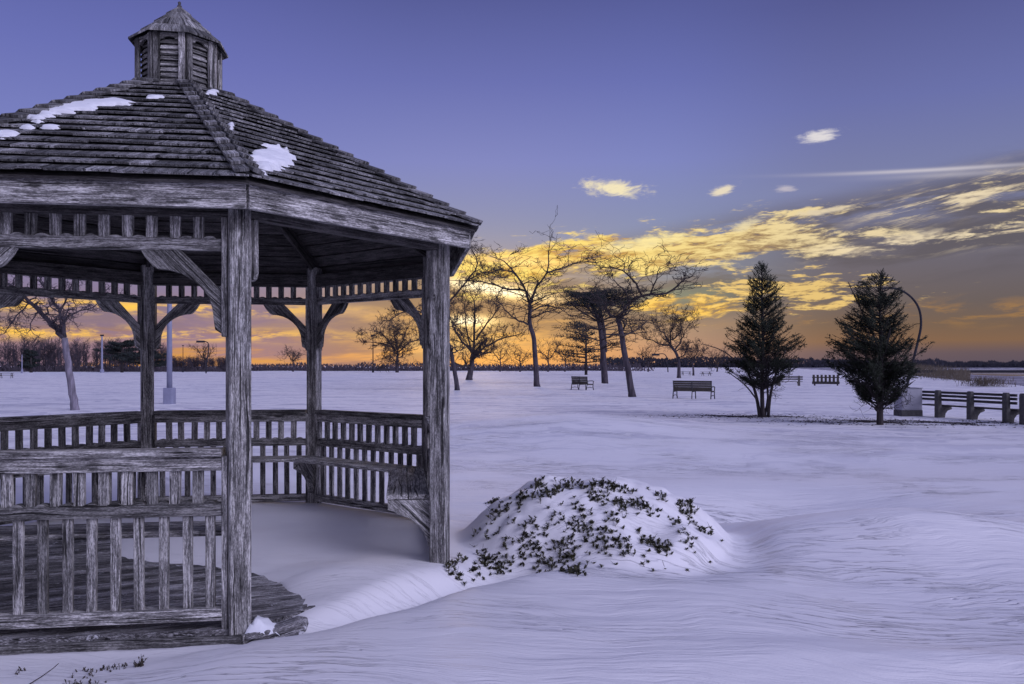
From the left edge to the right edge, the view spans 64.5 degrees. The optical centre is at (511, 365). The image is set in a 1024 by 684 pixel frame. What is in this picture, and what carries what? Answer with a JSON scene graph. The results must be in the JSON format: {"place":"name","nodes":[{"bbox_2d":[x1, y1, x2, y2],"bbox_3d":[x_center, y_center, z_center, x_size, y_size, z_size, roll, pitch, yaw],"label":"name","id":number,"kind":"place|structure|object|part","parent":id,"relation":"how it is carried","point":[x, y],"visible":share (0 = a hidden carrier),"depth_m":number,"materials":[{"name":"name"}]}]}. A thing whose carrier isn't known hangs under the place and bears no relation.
{"place":"outdoors","nodes":[
{"label":"outdoors","id":0,"kind":"place"},
{"bbox_2d":[0,366,1023,683],"bbox_3d":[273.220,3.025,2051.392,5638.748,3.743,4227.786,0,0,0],"label":"snow ground","id":1,"kind":"structure","parent":0,"point":[852,552],"depth_m":7.79,"materials":[{"name":"white snow"}]},
{"bbox_2d":[15,666,25,674],"bbox_3d":[-2.995,1.862,4.944,0.055,0.043,0.124,0,0,-22],"label":"weed","id":2,"kind":"object","parent":1,"relation":"on","point":[20,670],"visible":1,"depth_m":4.97,"materials":[{"name":"green plant"}]},
{"bbox_2d":[21,354,22,372],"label":"lamp post","id":3,"kind":"object","parent":1,"relation":"on","point":[21,364],"visible":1,"depth_m":199.91,"materials":[{"name":"grey metal"}]},
{"bbox_2d":[17,349,43,372],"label":"pine tree","id":4,"kind":"object","parent":1,"relation":"on","point":[29,361],"visible":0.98,"depth_m":229.68,"materials":[{"name":"green plant"}]},
{"bbox_2d":[29,663,58,683],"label":"fallen twig","id":5,"kind":"object","parent":1,"relation":"on","point":[43,675],"visible":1,"depth_m":4.70,"materials":[{"name":"wood"}]},
{"bbox_2d":[0,275,132,409],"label":"bare tree","id":6,"kind":"object","parent":1,"relation":"on","point":[60,329],"visible":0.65,"depth_m":33.91,"materials":[{"name":"brown plant"}]},
{"bbox_2d":[65,678,106,683],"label":"weed","id":7,"kind":"object","parent":1,"relation":"on","point":[75,682],"visible":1,"depth_m":4.66,"materials":[{"name":"green plant"}]},
{"bbox_2d":[71,662,127,677],"bbox_3d":[-2.485,1.837,4.888,0.302,0.069,0.232,0,0,-18],"label":"weed","id":8,"kind":"object","parent":1,"relation":"on","point":[101,669],"visible":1,"depth_m":4.93,"materials":[{"name":"green plant"}]},
{"bbox_2d":[100,335,103,372],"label":"lamp post","id":9,"kind":"object","parent":1,"relation":"on","point":[101,370],"visible":0.88,"depth_m":224.79,"materials":[{"name":"grey metal"}]},
{"bbox_2d":[0,334,225,371],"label":"woodland","id":10,"kind":"object","parent":1,"relation":"on","point":[49,363],"visible":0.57,"depth_m":262.19,"materials":[{"name":"brown plant"}]},
{"bbox_2d":[92,339,139,371],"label":"pine tree","id":11,"kind":"object","parent":1,"relation":"on","point":[117,353],"visible":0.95,"depth_m":233.59,"materials":[{"name":"green plant"}]},
{"bbox_2d":[133,655,146,666],"bbox_3d":[-2.288,1.827,4.996,0.072,0.074,0.173,0,0,-12],"label":"weed","id":12,"kind":"object","parent":1,"relation":"on","point":[140,664],"visible":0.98,"depth_m":4.95,"materials":[{"name":"green plant"}]},
{"bbox_2d":[128,345,166,366],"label":"pine tree","id":13,"kind":"object","parent":1,"relation":"on","point":[157,356],"visible":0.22,"depth_m":239.68,"materials":[{"name":"green plant"}]},
{"bbox_2d":[163,304,175,403],"bbox_3d":[-16.674,-1.909,39.483,0.500,7.650,0.460,0,0,0],"label":"lamp post","id":14,"kind":"object","parent":1,"relation":"on","point":[169,394],"visible":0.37,"depth_m":39.37,"materials":[{"name":"grey metal"}]},
{"bbox_2d":[182,343,217,370],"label":"bare tree","id":15,"kind":"object","parent":1,"relation":"on","point":[204,356],"visible":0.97,"depth_m":259.76,"materials":[{"name":"brown plant"}]},
{"bbox_2d":[196,341,208,372],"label":"curved lamp","id":16,"kind":"object","parent":1,"relation":"on","point":[207,353],"visible":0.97,"depth_m":199.88,"materials":[{"name":"grey metal"}]},
{"bbox_2d":[0,1,482,654],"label":"gazebo","id":17,"kind":"object","parent":1,"relation":"on","point":[168,191],"visible":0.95,"depth_m":6.28,"materials":[{"name":"grey wood"}]},
{"bbox_2d":[0,129,19,138],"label":"snow patch","id":18,"kind":"object","parent":17,"relation":"on","point":[6,133],"visible":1,"depth_m":5.68,"materials":[{"name":"white snow"}]},
{"bbox_2d":[19,124,60,129],"bbox_3d":[-3.435,-1.739,5.910,0.279,0.064,0.088,0,0,-12],"label":"snow patch","id":19,"kind":"object","parent":17,"relation":"on","point":[44,126],"visible":1,"depth_m":5.89,"materials":[{"name":"white snow"}]},
{"bbox_2d":[25,97,135,122],"bbox_3d":[-3.486,-2.014,6.460,0.444,0.435,0.832,0,0,31],"label":"snow patch","id":20,"kind":"object","parent":17,"relation":"on","point":[83,105],"visible":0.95,"depth_m":6.42,"materials":[{"name":"white snow"}]},
{"bbox_2d":[146,94,163,98],"bbox_3d":[-3.054,-2.297,6.933,0.144,0.070,0.104,0,0,-8],"label":"snow patch","id":21,"kind":"object","parent":17,"relation":"on","point":[152,96],"visible":1,"depth_m":6.92,"materials":[{"name":"white snow"}]},
{"bbox_2d":[206,89,218,94],"bbox_3d":[-2.799,-2.554,7.574,0.097,0.156,0.372,0,0,-8],"label":"snow patch","id":22,"kind":"object","parent":17,"relation":"on","point":[212,91],"visible":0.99,"depth_m":7.54,"materials":[{"name":"white snow"}]},
{"bbox_2d":[227,122,233,129],"bbox_3d":[-2.248,-1.913,6.480,0.066,0.130,0.260,0,0,-15],"label":"snow patch","id":23,"kind":"object","parent":17,"relation":"on","point":[231,124],"visible":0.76,"depth_m":6.46,"materials":[{"name":"white snow"}]},
{"bbox_2d":[250,143,296,175],"bbox_3d":[-1.779,-1.548,6.059,0.311,0.518,1.234,0,0,-8],"label":"snow patch","id":24,"kind":"object","parent":17,"relation":"on","point":[272,157],"visible":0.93,"depth_m":5.96,"materials":[{"name":"white snow"}]},
{"bbox_2d":[245,615,308,639],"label":"snow patch","id":25,"kind":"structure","parent":1,"relation":"on","point":[259,627],"depth_m":5.55,"materials":[{"name":"white snow"}]},
{"bbox_2d":[274,345,304,371],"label":"bare tree","id":26,"kind":"object","parent":1,"relation":"on","point":[292,358],"visible":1,"depth_m":259.13,"materials":[{"name":"brown plant"}]},
{"bbox_2d":[372,356,373,372],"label":"lamp post","id":27,"kind":"object","parent":1,"relation":"on","point":[372,364],"visible":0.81,"depth_m":229.97,"materials":[{"name":"grey metal"}]},
{"bbox_2d":[352,310,419,372],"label":"bare tree","id":28,"kind":"object","parent":1,"relation":"on","point":[397,331],"visible":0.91,"depth_m":229.29,"materials":[{"name":"brown plant"}]},
{"bbox_2d":[359,235,521,389],"bbox_3d":[-5.348,-4.564,62.173,12.363,13.181,5.773,0,0,0],"label":"bare tree","id":29,"kind":"object","parent":1,"relation":"on","point":[453,365],"visible":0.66,"depth_m":62.21,"materials":[{"name":"brown plant"}]},
{"bbox_2d":[251,361,654,370],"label":"scrub line","id":30,"kind":"object","parent":1,"relation":"on","point":[417,367],"visible":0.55,"depth_m":308.01,"materials":[{"name":"brown plant"}]},
{"bbox_2d":[450,268,541,379],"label":"bare tree","id":31,"kind":"object","parent":1,"relation":"on","point":[477,352],"visible":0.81,"depth_m":104.69,"materials":[{"name":"brown plant"}]},
{"bbox_2d":[482,339,516,371],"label":"bare tree","id":32,"kind":"object","parent":1,"relation":"on","point":[504,353],"visible":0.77,"depth_m":259.49,"materials":[{"name":"brown plant"}]},
{"bbox_2d":[508,343,532,371],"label":"bare tree","id":33,"kind":"object","parent":1,"relation":"on","point":[523,359],"visible":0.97,"depth_m":259.87,"materials":[{"name":"brown plant"}]},
{"bbox_2d":[450,206,629,386],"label":"bare tree","id":34,"kind":"object","parent":1,"relation":"on","point":[530,305],"visible":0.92,"depth_m":70.82,"materials":[{"name":"brown plant"}]},
{"bbox_2d":[537,337,561,371],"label":"bare tree","id":35,"kind":"object","parent":1,"relation":"on","point":[546,358],"visible":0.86,"depth_m":259.77,"materials":[{"name":"brown plant"}]},
{"bbox_2d":[547,338,584,371],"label":"bare tree","id":36,"kind":"object","parent":1,"relation":"on","point":[565,351],"visible":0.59,"depth_m":260.04,"materials":[{"name":"brown plant"}]},
{"bbox_2d":[441,475,723,585],"bbox_3d":[1.009,1.649,8.906,3.064,1.045,4.530,0,0,4],"label":"evergreen shrub","id":37,"kind":"object","parent":1,"relation":"on","point":[576,569],"visible":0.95,"depth_m":7.62,"materials":[{"name":"green plant"}]},
{"bbox_2d":[571,376,593,389],"bbox_3d":[5.377,1.311,62.080,0.845,1.054,1.758,0,0,-38],"label":"park bench","id":38,"kind":"object","parent":1,"relation":"on","point":[575,381],"visible":0.98,"depth_m":61.88,"materials":[{"name":"grey wood"}]},
{"bbox_2d":[551,320,619,374],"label":"pine tree","id":39,"kind":"object","parent":1,"relation":"on","point":[583,332],"visible":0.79,"depth_m":169.06,"materials":[{"name":"green plant"}]},
{"bbox_2d":[547,284,649,383],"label":"pine tree","id":40,"kind":"object","parent":1,"relation":"on","point":[604,344],"visible":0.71,"depth_m":82.03,"materials":[{"name":"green plant"}]},
{"bbox_2d":[569,232,709,396],"bbox_3d":[7.342,-3.130,48.026,8.264,10.312,5.548,0,0,0],"label":"bare tree","id":41,"kind":"object","parent":1,"relation":"on","point":[619,317],"visible":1,"depth_m":48.30,"materials":[{"name":"brown plant"}]},
{"bbox_2d":[632,341,660,371],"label":"bare tree","id":42,"kind":"object","parent":1,"relation":"on","point":[647,358],"visible":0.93,"depth_m":260.08,"materials":[{"name":"brown plant"}]},
{"bbox_2d":[652,353,668,371],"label":"curved lamp","id":43,"kind":"object","parent":1,"relation":"on","point":[659,355],"visible":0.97,"depth_m":229.87,"materials":[{"name":"grey metal"}]},
{"bbox_2d":[628,302,711,377],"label":"bare tree","id":44,"kind":"object","parent":1,"relation":"on","point":[667,336],"visible":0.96,"depth_m":127.77,"materials":[{"name":"brown plant"}]},
{"bbox_2d":[674,338,705,375],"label":"bare tree","id":45,"kind":"object","parent":1,"relation":"on","point":[693,357],"visible":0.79,"depth_m":159.37,"materials":[{"name":"brown plant"}]},
{"bbox_2d":[672,380,714,398],"bbox_3d":[10.331,1.349,46.112,2.258,1.054,0.845,0,0,30],"label":"park bench","id":46,"kind":"object","parent":1,"relation":"on","point":[703,386],"visible":0.98,"depth_m":45.84,"materials":[{"name":"grey wood"}]},
{"bbox_2d":[703,346,733,371],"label":"bare tree","id":47,"kind":"object","parent":1,"relation":"on","point":[720,359],"visible":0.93,"depth_m":259.78,"materials":[{"name":"brown plant"}]},
{"bbox_2d":[704,260,806,416],"bbox_3d":[8.985,-0.938,29.157,3.073,5.783,3.068,0,0,43],"label":"cedar tree","id":48,"kind":"object","parent":1,"relation":"on","point":[772,358],"visible":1,"depth_m":29.01,"materials":[{"name":"green plant"}]},
{"bbox_2d":[773,376,802,385],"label":"concrete bench","id":49,"kind":"object","parent":1,"relation":"on","point":[798,379],"visible":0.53,"depth_m":75.38,"materials":[{"name":"grey concrete"}]},
{"bbox_2d":[599,356,1023,367],"bbox_3d":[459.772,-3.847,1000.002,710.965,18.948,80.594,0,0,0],"label":"shore trees","id":50,"kind":"object","parent":1,"relation":"on","point":[811,362],"visible":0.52,"depth_m":972.77,"materials":[{"name":"black plant"}]},
{"bbox_2d":[627,413,1016,427],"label":"needle litter","id":51,"kind":"object","parent":1,"relation":"on","point":[887,421],"visible":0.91,"depth_m":26.80,"materials":[{"name":"brown plant"}]},
{"bbox_2d":[812,375,839,385],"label":"board bench","id":52,"kind":"object","parent":1,"relation":"on","point":[814,382],"visible":1,"depth_m":75.67,"materials":[{"name":"grey wood"}]},
{"bbox_2d":[821,268,934,424],"bbox_3d":[11.371,-0.579,25.531,3.169,5.042,3.026,0,0,0],"label":"cedar tree","id":53,"kind":"object","parent":1,"relation":"on","point":[878,378],"visible":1,"depth_m":25.07,"materials":[{"name":"green plant"}]},
{"bbox_2d":[877,287,921,384],"bbox_3d":[29.665,-2.046,62.000,3.393,7.982,0.258,0,0,0],"label":"curved lamp","id":54,"kind":"object","parent":1,"relation":"on","point":[920,316],"visible":0.63,"depth_m":61.93,"materials":[{"name":"black metal"}]},
{"bbox_2d":[904,362,972,382],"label":"shore brush","id":55,"kind":"object","parent":1,"relation":"on","point":[949,374],"visible":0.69,"depth_m":115.69,"materials":[{"name":"brown plant"}]},
{"bbox_2d":[905,370,1023,372],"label":"pier railing","id":56,"kind":"object","parent":1,"relation":"on","point":[995,371],"visible":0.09,"depth_m":128.97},
{"bbox_2d":[922,390,1018,422],"bbox_3d":[15.803,1.407,28.099,0.627,1.085,4.100,0,0,-16],"label":"concrete bench","id":57,"kind":"object","parent":1,"relation":"on","point":[973,412],"visible":0.82,"depth_m":27.66,"materials":[{"name":"grey concrete"}]},
{"bbox_2d":[958,375,1020,386],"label":"dry shrub","id":58,"kind":"object","parent":1,"relation":"on","point":[984,382],"visible":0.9,"depth_m":73.17,"materials":[{"name":"brown plant"}]},
{"bbox_2d":[1019,393,1023,424],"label":"concrete bench","id":59,"kind":"object","parent":1,"relation":"on","point":[1021,408],"visible":0.84,"depth_m":25.72,"materials":[{"name":"grey concrete"}]},
{"bbox_2d":[0,0,1023,365],"label":"sky","id":60,"kind":"structure","parent":0,"point":[829,144],"materials":[{"name":"blue"}]},
{"bbox_2d":[894,387,922,415],"bbox_3d":[14.649,1.338,30.000,0.820,1.090,0.600,0,0,-4],"label":"utility cabinet","id":61,"kind":"object","parent":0,"point":[914,408],"visible":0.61,"depth_m":29.72,"materials":[{"name":"metal"}]},
{"bbox_3d":[14.668,1.223,29.721,0.700,0.700,0.012,0,0,-4],"label":"door","id":62,"kind":"part","parent":61,"relation":"part of","materials":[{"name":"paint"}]},
{"bbox_2d":[841,369,1023,378],"bbox_3d":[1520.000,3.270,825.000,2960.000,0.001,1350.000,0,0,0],"label":"bay water","id":63,"kind":"structure","parent":0,"point":[1008,374],"depth_m":353.62,"materials":[{"name":"grey liquid"}]}
]}

